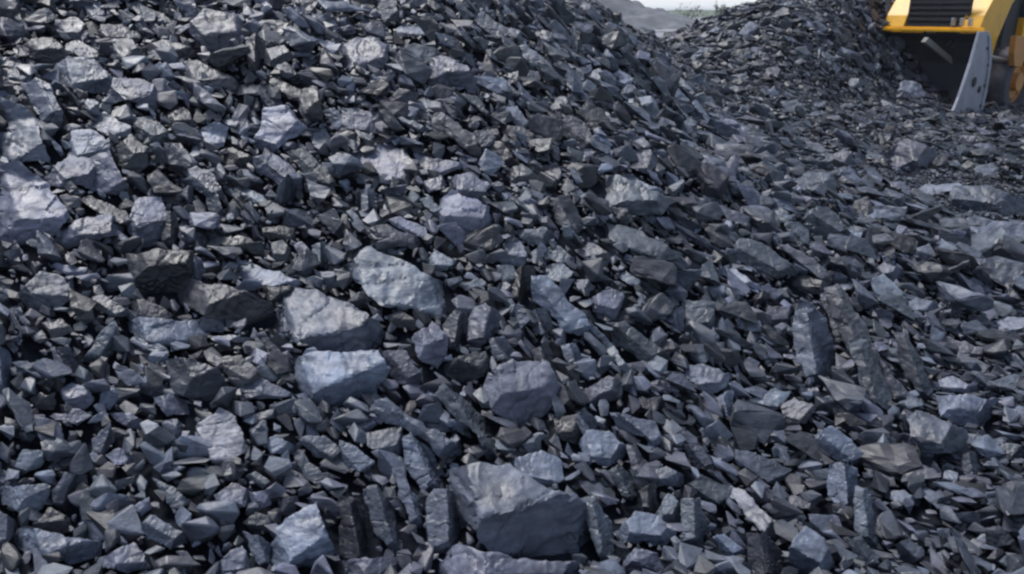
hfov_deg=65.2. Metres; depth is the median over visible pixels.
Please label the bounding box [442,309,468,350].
rock
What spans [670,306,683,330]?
rock
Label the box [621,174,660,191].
rock
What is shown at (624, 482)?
rock
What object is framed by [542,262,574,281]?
rock
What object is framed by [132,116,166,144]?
rock
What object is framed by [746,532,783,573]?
rock
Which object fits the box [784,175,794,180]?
rock
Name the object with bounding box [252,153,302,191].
rock
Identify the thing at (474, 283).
rock
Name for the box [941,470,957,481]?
rock
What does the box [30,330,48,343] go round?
rock
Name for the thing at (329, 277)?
rock
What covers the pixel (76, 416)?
rock
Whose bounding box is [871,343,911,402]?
rock
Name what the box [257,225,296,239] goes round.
rock
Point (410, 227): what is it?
rock
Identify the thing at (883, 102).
rock
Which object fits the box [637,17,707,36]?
ground
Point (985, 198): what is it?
rock
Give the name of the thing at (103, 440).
rock
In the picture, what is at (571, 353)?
rock
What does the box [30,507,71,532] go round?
rock
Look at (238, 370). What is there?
rock
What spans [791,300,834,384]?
rock
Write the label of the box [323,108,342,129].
rock
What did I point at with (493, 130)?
rock
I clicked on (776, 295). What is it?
rock
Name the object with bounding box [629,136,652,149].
rock
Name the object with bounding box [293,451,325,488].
rock
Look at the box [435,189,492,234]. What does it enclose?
rock
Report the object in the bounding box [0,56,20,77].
rock
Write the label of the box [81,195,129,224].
rock
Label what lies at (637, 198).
rock
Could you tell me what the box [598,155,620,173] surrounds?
rock
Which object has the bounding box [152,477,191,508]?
rock
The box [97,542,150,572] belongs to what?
rock
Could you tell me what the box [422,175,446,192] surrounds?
rock
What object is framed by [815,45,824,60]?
rock
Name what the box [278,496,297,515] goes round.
rock
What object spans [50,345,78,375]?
rock
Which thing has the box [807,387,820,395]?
rock
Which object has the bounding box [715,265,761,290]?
rock
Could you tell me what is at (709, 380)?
rock
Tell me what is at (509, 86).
rock
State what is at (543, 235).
rock
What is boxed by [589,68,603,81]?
rock
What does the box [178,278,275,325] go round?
rock
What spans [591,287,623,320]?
rock
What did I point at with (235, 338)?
rock
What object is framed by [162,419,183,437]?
rock
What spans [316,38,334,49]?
rock
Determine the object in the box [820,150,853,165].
rock
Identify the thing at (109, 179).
rock
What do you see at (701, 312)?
rock
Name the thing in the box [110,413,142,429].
rock
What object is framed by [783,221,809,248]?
rock
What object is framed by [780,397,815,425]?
rock
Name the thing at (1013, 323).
rock
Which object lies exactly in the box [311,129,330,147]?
rock
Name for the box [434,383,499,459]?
rock
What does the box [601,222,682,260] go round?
rock
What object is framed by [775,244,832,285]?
rock
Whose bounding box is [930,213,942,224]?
rock
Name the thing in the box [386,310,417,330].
rock
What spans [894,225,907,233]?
rock
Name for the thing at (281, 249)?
rock
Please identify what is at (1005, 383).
rock
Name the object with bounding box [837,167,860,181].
rock
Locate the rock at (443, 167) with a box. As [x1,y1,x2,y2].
[414,153,462,175]
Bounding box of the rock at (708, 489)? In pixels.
[687,474,731,507]
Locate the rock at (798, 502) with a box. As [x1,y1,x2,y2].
[787,495,820,513]
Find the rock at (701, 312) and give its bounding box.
[681,298,715,331]
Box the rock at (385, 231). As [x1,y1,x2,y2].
[363,224,424,250]
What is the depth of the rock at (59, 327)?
2.81 m
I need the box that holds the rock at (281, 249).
[271,240,290,263]
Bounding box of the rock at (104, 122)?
[84,112,130,137]
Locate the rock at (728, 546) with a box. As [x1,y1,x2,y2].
[713,534,744,555]
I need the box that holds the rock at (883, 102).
[881,99,896,106]
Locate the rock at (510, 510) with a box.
[446,462,590,556]
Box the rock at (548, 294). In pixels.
[531,275,592,335]
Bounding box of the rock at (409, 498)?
[392,466,422,527]
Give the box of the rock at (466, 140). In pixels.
[431,112,481,160]
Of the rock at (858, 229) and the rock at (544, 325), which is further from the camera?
the rock at (858, 229)
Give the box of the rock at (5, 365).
[0,346,11,393]
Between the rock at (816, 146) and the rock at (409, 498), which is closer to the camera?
the rock at (409, 498)
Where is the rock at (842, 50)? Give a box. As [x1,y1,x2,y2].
[836,46,862,56]
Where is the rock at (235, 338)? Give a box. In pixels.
[211,335,252,342]
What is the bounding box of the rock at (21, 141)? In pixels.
[0,97,50,163]
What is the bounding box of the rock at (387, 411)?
[368,397,463,458]
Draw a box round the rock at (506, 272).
[496,265,515,282]
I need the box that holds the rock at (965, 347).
[942,335,988,357]
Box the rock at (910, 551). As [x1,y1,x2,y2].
[895,539,924,565]
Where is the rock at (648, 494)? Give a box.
[639,482,659,512]
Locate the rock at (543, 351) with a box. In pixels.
[532,340,555,369]
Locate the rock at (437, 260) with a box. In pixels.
[426,250,455,271]
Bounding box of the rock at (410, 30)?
[395,24,425,36]
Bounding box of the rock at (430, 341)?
[411,321,448,368]
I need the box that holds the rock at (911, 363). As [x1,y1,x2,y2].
[894,332,934,404]
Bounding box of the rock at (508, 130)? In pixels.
[500,125,534,138]
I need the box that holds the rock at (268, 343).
[257,331,281,352]
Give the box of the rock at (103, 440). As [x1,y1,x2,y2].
[92,423,114,454]
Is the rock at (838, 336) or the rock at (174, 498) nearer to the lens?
the rock at (174, 498)
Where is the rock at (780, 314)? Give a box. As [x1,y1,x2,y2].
[762,305,792,326]
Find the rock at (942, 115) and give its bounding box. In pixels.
[937,111,948,119]
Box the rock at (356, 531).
[338,495,373,559]
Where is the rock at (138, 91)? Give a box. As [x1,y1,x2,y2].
[106,77,159,110]
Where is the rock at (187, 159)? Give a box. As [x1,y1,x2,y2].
[169,142,198,167]
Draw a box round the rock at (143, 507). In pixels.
[134,497,151,517]
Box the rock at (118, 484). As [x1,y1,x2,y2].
[110,475,134,490]
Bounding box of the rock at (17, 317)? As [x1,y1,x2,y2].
[8,306,30,329]
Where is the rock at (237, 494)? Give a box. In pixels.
[214,483,252,508]
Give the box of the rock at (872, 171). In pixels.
[865,167,882,180]
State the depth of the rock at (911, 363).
3.51 m
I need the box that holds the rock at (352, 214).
[346,209,366,226]
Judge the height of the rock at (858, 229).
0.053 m
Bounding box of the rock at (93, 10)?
[84,1,106,16]
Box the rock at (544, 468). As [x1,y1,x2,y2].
[512,450,564,486]
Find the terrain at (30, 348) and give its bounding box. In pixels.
[0,0,1023,573]
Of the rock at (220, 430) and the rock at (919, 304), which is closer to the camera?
the rock at (220, 430)
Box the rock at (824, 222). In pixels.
[802,207,850,240]
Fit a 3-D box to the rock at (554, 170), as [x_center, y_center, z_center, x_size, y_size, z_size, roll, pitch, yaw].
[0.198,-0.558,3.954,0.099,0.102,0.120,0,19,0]
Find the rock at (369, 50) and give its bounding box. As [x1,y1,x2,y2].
[338,36,389,70]
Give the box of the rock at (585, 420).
[575,407,596,434]
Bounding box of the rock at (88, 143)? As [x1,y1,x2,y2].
[68,129,110,157]
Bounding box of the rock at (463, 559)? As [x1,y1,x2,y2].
[439,544,581,573]
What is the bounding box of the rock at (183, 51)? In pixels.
[143,39,200,59]
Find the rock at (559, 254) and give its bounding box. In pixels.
[544,246,574,263]
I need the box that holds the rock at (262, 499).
[248,490,271,512]
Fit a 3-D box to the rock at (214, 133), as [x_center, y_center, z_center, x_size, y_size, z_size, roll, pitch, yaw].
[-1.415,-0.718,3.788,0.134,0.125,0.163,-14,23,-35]
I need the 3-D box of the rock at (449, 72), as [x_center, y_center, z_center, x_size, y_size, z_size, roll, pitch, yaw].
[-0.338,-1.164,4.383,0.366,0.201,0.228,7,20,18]
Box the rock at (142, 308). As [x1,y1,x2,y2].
[130,299,173,318]
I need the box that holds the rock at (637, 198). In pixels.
[599,174,676,215]
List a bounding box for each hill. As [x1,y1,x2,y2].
[598,0,699,28]
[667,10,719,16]
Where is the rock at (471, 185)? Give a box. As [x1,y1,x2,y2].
[448,172,491,199]
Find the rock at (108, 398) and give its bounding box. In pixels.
[99,385,117,409]
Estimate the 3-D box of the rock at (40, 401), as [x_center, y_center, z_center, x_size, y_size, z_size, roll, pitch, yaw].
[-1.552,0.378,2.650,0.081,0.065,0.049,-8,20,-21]
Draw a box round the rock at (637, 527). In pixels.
[615,511,676,545]
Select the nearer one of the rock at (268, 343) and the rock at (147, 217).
the rock at (268, 343)
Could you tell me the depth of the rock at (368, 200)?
3.61 m
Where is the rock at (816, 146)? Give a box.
[799,137,831,152]
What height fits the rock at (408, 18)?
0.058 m
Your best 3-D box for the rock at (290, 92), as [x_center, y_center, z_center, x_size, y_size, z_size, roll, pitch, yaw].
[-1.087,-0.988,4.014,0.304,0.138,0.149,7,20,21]
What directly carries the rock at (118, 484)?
on the terrain at (30, 348)
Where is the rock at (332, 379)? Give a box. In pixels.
[290,350,389,406]
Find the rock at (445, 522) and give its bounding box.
[426,488,465,553]
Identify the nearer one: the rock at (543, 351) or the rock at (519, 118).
the rock at (543, 351)
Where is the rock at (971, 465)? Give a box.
[962,452,982,474]
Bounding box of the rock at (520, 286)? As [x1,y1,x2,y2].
[509,265,534,305]
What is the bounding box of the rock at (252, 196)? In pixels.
[232,186,265,203]
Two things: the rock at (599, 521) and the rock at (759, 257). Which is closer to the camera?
the rock at (599, 521)
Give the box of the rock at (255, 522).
[243,512,271,534]
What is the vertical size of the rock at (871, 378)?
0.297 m
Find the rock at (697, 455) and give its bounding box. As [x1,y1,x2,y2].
[682,444,713,468]
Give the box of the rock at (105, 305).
[92,295,129,316]
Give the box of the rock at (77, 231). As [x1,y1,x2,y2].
[54,214,126,249]
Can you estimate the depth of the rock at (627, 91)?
5.93 m
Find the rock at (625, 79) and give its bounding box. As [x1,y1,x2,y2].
[612,69,633,86]
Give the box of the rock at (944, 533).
[937,528,950,540]
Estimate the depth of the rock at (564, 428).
2.90 m
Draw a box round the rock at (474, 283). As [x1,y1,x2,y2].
[458,278,486,290]
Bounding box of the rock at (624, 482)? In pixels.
[607,464,636,501]
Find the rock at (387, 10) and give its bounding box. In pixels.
[377,0,399,25]
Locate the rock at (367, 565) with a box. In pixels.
[342,557,400,573]
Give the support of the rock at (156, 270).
on the terrain at (30, 348)
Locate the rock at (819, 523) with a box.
[808,514,832,533]
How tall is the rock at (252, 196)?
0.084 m
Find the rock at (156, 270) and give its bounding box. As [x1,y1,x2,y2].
[125,248,193,295]
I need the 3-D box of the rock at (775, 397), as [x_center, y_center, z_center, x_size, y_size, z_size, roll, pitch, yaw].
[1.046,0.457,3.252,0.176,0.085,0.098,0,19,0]
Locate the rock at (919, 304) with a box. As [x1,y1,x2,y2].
[907,297,938,311]
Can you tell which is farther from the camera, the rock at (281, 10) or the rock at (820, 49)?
the rock at (820, 49)
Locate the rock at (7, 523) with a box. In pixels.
[0,511,14,547]
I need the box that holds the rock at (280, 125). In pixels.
[253,105,309,152]
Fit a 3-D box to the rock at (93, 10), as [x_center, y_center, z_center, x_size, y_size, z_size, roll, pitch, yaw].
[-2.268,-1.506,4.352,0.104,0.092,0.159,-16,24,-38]
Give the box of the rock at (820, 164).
[797,155,834,171]
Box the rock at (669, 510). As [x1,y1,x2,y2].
[655,493,680,524]
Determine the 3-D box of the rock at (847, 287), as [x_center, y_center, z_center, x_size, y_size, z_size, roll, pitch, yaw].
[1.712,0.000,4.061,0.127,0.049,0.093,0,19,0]
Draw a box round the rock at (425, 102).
[416,97,434,108]
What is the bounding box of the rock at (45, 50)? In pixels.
[22,37,69,63]
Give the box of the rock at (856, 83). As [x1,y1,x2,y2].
[846,78,867,88]
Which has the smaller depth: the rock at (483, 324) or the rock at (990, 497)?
the rock at (990, 497)
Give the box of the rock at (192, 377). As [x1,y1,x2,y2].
[165,357,229,401]
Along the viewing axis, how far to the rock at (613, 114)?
5.04 m
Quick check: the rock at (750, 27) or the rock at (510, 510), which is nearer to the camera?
the rock at (510, 510)
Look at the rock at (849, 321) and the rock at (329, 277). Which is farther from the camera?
the rock at (849, 321)
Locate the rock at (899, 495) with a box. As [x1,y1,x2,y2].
[885,490,920,506]
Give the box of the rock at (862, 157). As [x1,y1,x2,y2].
[854,152,865,165]
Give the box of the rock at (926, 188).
[916,182,962,194]
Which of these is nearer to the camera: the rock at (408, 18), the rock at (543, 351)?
the rock at (543, 351)
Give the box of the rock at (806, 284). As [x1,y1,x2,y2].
[790,274,829,295]
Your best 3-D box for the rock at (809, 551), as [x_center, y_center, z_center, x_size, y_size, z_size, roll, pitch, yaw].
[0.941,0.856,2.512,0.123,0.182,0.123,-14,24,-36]
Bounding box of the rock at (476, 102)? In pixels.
[457,92,490,116]
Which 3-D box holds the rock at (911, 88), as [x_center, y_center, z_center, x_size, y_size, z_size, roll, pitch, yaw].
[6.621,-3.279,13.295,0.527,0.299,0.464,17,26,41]
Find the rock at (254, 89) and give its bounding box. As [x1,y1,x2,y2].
[234,84,267,95]
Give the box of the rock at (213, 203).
[206,192,225,215]
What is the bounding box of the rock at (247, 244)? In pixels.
[204,235,263,256]
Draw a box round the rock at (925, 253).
[915,243,937,261]
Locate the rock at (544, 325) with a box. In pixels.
[532,308,554,337]
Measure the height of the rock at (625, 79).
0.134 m
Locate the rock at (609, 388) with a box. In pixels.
[582,376,622,406]
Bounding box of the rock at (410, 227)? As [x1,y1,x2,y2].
[386,216,426,237]
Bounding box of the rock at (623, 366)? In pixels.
[590,324,635,375]
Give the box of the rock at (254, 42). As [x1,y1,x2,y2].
[245,32,266,70]
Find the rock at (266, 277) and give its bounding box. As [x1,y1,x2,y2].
[233,260,299,286]
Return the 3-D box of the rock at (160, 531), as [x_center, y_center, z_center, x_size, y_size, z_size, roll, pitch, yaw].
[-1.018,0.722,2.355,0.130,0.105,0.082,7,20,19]
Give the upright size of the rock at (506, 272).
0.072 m
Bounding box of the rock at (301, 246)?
[294,241,310,254]
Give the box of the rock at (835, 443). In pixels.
[814,426,863,464]
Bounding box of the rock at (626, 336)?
[608,320,670,363]
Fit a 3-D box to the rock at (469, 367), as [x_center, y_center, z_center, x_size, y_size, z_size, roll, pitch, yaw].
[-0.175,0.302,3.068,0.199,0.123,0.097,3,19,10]
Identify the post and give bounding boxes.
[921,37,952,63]
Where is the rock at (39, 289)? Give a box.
[18,271,71,311]
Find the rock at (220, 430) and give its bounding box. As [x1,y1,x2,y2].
[196,407,247,466]
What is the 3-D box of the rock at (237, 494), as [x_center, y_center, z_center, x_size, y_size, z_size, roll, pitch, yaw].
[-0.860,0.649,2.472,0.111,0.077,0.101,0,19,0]
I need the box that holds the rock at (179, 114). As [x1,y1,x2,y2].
[166,106,196,126]
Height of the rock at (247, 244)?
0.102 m
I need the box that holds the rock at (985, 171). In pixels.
[974,163,996,176]
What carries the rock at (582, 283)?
on the terrain at (30, 348)
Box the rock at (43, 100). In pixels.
[20,77,62,130]
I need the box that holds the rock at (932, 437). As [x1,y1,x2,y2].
[907,410,968,467]
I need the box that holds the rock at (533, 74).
[527,70,540,81]
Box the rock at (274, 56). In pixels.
[264,45,295,67]
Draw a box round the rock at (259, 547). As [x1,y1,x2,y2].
[245,535,271,569]
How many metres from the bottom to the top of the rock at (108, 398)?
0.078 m
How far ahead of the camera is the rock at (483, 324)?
3.16 m
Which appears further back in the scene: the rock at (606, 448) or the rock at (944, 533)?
the rock at (606, 448)
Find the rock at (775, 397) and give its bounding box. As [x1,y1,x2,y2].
[748,388,790,410]
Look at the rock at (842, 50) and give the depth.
12.13 m
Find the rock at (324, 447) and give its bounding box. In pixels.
[295,435,340,461]
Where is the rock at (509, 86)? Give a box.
[496,76,516,92]
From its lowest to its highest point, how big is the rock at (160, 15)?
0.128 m
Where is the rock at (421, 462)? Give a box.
[402,432,445,491]
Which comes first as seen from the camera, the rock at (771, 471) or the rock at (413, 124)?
the rock at (771, 471)
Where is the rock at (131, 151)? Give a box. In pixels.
[114,134,149,173]
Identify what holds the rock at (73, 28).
on the terrain at (30, 348)
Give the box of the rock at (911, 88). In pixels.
[897,80,925,98]
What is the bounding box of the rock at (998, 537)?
[985,525,1013,553]
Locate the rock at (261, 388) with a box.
[237,378,296,401]
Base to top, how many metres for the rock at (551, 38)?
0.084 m
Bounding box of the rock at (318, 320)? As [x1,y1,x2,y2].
[276,285,385,352]
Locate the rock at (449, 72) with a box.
[426,55,483,91]
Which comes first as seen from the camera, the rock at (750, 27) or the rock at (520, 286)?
the rock at (520, 286)
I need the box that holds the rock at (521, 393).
[483,359,561,428]
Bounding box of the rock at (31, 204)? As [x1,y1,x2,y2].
[0,161,69,245]
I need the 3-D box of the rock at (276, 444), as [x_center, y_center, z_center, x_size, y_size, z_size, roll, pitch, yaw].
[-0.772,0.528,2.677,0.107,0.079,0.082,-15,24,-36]
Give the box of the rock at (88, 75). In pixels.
[53,56,112,93]
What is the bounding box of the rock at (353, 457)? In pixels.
[338,440,374,472]
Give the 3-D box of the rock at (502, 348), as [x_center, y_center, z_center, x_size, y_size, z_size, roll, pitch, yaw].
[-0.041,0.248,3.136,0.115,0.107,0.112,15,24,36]
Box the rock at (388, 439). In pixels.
[366,427,403,454]
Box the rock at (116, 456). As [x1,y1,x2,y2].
[105,448,134,464]
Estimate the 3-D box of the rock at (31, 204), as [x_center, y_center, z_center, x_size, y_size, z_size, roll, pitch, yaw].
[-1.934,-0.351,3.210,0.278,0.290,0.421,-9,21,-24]
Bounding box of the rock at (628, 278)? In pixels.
[615,272,640,285]
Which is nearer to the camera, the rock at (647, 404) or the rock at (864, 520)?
the rock at (864, 520)
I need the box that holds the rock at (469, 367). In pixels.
[443,351,490,381]
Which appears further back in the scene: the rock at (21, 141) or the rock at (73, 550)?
the rock at (21, 141)
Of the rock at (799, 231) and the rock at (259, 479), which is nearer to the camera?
the rock at (259, 479)
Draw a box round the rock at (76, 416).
[50,408,91,425]
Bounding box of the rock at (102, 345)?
[82,321,119,362]
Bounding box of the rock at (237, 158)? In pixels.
[218,147,252,168]
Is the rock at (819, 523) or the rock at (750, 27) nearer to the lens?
the rock at (819, 523)
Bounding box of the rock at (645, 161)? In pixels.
[630,149,656,173]
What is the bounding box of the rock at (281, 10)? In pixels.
[279,3,297,22]
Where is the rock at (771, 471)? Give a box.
[734,449,791,485]
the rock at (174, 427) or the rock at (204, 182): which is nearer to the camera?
the rock at (174, 427)
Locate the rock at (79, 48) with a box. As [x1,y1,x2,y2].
[65,40,110,62]
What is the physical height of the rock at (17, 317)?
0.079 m
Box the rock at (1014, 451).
[995,441,1023,460]
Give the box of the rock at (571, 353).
[560,343,581,364]
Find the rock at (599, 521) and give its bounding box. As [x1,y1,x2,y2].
[580,494,613,561]
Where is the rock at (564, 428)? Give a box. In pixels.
[546,415,582,444]
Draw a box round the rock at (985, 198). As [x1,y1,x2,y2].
[948,185,1023,215]
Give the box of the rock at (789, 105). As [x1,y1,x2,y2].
[779,99,803,113]
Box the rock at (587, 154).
[579,149,593,162]
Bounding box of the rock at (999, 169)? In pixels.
[973,164,1002,174]
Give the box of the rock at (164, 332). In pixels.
[127,317,212,345]
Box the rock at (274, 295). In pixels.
[260,285,294,304]
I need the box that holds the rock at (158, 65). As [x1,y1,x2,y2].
[154,62,164,68]
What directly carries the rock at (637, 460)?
on the terrain at (30, 348)
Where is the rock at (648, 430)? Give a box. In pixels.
[609,412,660,447]
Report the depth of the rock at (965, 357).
3.71 m
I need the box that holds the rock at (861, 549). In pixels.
[846,536,878,570]
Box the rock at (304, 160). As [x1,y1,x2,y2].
[285,147,339,186]
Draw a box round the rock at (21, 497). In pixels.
[0,483,50,511]
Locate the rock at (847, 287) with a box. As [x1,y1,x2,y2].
[841,283,854,290]
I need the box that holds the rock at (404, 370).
[382,349,422,384]
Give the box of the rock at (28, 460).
[13,449,43,474]
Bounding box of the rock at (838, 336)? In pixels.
[820,292,846,348]
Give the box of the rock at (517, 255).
[500,238,528,266]
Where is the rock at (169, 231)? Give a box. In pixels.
[161,210,178,247]
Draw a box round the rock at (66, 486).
[52,472,86,510]
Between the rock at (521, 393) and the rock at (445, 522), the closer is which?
the rock at (445, 522)
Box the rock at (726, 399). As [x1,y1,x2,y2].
[716,390,733,417]
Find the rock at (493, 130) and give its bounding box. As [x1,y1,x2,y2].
[482,125,500,139]
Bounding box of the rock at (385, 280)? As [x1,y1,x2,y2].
[343,246,447,320]
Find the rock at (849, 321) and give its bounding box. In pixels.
[824,283,871,351]
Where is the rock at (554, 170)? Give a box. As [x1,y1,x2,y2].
[543,163,561,183]
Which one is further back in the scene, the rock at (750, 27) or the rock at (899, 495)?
the rock at (750, 27)
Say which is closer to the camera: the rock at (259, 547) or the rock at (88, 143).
the rock at (259, 547)
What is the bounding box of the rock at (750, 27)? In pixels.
[738,21,759,35]
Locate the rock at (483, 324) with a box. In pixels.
[467,303,504,347]
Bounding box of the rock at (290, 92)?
[270,76,323,103]
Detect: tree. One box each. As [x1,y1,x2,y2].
[676,3,708,18]
[713,1,727,14]
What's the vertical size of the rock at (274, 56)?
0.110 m
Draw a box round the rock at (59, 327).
[42,318,72,338]
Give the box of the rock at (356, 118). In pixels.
[340,107,381,133]
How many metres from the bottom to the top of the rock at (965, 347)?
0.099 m
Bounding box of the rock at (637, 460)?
[625,444,647,470]
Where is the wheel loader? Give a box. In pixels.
[882,0,1023,112]
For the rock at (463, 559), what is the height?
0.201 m
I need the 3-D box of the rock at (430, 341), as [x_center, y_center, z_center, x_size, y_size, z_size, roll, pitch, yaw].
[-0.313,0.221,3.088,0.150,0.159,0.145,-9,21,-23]
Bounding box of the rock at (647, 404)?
[636,396,663,412]
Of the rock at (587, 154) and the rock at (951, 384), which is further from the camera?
the rock at (587, 154)
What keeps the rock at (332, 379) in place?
on the terrain at (30, 348)
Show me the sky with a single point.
(667, 5)
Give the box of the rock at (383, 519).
[363,485,402,553]
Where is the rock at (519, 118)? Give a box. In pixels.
[505,106,527,128]
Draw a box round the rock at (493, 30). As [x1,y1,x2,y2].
[474,11,509,44]
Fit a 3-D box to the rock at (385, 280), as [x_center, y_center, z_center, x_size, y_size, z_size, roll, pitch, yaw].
[-0.460,-0.020,3.310,0.515,0.268,0.407,0,19,0]
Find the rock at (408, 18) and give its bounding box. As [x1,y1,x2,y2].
[404,13,435,22]
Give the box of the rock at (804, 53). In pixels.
[794,46,811,60]
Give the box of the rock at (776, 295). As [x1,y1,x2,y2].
[760,283,782,300]
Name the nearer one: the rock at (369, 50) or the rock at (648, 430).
the rock at (648, 430)
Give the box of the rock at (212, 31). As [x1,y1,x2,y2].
[189,8,244,52]
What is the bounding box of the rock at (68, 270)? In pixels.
[51,262,87,275]
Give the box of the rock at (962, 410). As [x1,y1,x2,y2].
[935,393,998,426]
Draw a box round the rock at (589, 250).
[575,243,613,263]
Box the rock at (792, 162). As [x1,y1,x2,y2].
[784,158,807,171]
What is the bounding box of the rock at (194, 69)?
[181,60,239,91]
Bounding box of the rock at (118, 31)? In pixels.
[98,24,143,42]
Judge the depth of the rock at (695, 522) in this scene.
2.62 m
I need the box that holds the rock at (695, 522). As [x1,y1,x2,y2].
[679,498,710,551]
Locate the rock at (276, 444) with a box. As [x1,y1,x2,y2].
[266,434,299,454]
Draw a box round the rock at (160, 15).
[130,1,176,24]
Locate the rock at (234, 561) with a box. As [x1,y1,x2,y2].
[214,546,250,573]
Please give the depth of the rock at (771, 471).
2.90 m
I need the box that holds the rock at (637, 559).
[622,548,663,573]
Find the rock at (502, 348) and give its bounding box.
[488,336,517,362]
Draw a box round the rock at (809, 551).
[787,526,834,573]
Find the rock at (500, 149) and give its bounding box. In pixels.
[489,140,515,166]
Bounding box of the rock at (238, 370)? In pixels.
[221,355,262,387]
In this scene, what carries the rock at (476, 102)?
on the terrain at (30, 348)
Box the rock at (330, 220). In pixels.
[316,209,342,238]
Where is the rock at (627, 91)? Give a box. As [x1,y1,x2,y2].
[619,85,637,98]
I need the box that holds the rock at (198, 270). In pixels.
[192,255,206,281]
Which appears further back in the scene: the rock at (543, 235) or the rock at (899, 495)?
the rock at (543, 235)
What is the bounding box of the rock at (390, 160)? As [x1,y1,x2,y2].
[344,142,412,184]
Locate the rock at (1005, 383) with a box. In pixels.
[982,374,1018,391]
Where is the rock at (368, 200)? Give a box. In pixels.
[361,187,377,212]
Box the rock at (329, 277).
[320,271,338,288]
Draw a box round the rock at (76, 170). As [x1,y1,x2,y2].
[44,152,95,190]
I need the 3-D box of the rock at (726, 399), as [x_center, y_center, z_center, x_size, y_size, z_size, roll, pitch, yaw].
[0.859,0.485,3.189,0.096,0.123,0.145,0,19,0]
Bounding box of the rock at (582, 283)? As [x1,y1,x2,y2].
[573,279,594,293]
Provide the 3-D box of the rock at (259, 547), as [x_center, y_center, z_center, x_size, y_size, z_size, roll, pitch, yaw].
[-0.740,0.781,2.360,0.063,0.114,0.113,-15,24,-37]
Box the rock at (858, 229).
[846,226,866,235]
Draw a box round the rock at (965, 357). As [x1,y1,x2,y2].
[955,352,993,372]
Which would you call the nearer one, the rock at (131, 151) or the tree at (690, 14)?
the rock at (131, 151)
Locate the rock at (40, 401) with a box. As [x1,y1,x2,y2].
[29,392,55,409]
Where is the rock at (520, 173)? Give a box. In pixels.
[506,164,537,184]
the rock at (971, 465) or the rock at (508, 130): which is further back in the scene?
the rock at (508, 130)
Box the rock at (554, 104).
[549,96,571,112]
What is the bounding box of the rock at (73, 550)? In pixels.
[13,526,102,564]
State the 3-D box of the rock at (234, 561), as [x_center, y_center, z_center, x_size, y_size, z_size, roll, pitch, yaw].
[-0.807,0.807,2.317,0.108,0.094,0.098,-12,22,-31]
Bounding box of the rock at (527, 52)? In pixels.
[519,44,543,62]
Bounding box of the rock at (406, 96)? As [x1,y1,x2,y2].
[389,88,419,103]
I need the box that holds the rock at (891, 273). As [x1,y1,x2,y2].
[873,262,902,281]
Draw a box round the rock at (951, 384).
[938,376,983,393]
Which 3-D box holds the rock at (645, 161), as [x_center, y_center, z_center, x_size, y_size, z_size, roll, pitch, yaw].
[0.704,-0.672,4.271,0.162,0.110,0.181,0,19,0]
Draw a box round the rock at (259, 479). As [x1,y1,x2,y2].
[246,471,269,488]
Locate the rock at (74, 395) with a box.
[61,383,93,409]
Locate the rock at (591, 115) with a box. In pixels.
[577,101,611,131]
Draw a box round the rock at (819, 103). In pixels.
[812,99,826,110]
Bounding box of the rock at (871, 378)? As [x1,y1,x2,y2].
[847,335,891,414]
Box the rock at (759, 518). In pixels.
[707,469,778,540]
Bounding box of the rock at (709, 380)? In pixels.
[684,363,729,394]
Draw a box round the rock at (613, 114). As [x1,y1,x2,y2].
[610,101,621,118]
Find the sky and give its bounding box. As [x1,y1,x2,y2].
[632,0,756,10]
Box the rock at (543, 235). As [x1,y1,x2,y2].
[516,226,554,245]
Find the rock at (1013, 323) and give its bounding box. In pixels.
[992,315,1023,332]
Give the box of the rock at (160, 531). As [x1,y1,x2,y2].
[140,515,187,549]
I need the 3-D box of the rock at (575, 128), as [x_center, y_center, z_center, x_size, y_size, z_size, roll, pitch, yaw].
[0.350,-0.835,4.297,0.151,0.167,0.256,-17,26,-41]
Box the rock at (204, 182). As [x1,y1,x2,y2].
[183,166,224,198]
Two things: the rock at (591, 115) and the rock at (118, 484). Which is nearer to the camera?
the rock at (118, 484)
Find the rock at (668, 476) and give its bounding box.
[655,466,683,486]
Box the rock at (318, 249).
[311,241,327,266]
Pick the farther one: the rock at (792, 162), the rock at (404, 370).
the rock at (792, 162)
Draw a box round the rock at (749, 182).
[740,180,759,194]
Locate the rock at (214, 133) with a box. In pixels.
[198,122,228,149]
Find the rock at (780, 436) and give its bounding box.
[773,430,788,444]
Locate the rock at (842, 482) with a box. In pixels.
[826,461,857,507]
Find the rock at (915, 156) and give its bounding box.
[887,139,936,173]
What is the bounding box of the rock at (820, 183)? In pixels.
[794,171,837,197]
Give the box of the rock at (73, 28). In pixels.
[49,17,86,40]
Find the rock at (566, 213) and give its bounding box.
[551,195,585,234]
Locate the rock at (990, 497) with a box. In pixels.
[984,491,1012,517]
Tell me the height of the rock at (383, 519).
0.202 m
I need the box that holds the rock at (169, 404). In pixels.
[153,393,194,415]
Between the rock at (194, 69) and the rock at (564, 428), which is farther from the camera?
the rock at (194, 69)
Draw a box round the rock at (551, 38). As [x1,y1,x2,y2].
[534,29,555,41]
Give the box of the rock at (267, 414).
[252,409,276,420]
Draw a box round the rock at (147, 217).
[127,196,166,247]
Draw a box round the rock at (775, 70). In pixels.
[764,66,780,77]
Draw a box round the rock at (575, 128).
[563,115,595,149]
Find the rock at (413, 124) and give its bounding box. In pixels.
[396,117,428,132]
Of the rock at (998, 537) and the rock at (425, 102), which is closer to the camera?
the rock at (998, 537)
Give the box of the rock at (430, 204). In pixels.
[419,196,442,215]
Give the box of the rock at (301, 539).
[270,501,335,567]
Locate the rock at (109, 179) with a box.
[90,150,128,194]
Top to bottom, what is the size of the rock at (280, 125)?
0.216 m
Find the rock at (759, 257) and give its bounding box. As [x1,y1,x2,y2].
[732,238,797,279]
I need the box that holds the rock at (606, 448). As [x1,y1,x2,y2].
[578,429,626,466]
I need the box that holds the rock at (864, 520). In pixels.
[853,486,881,550]

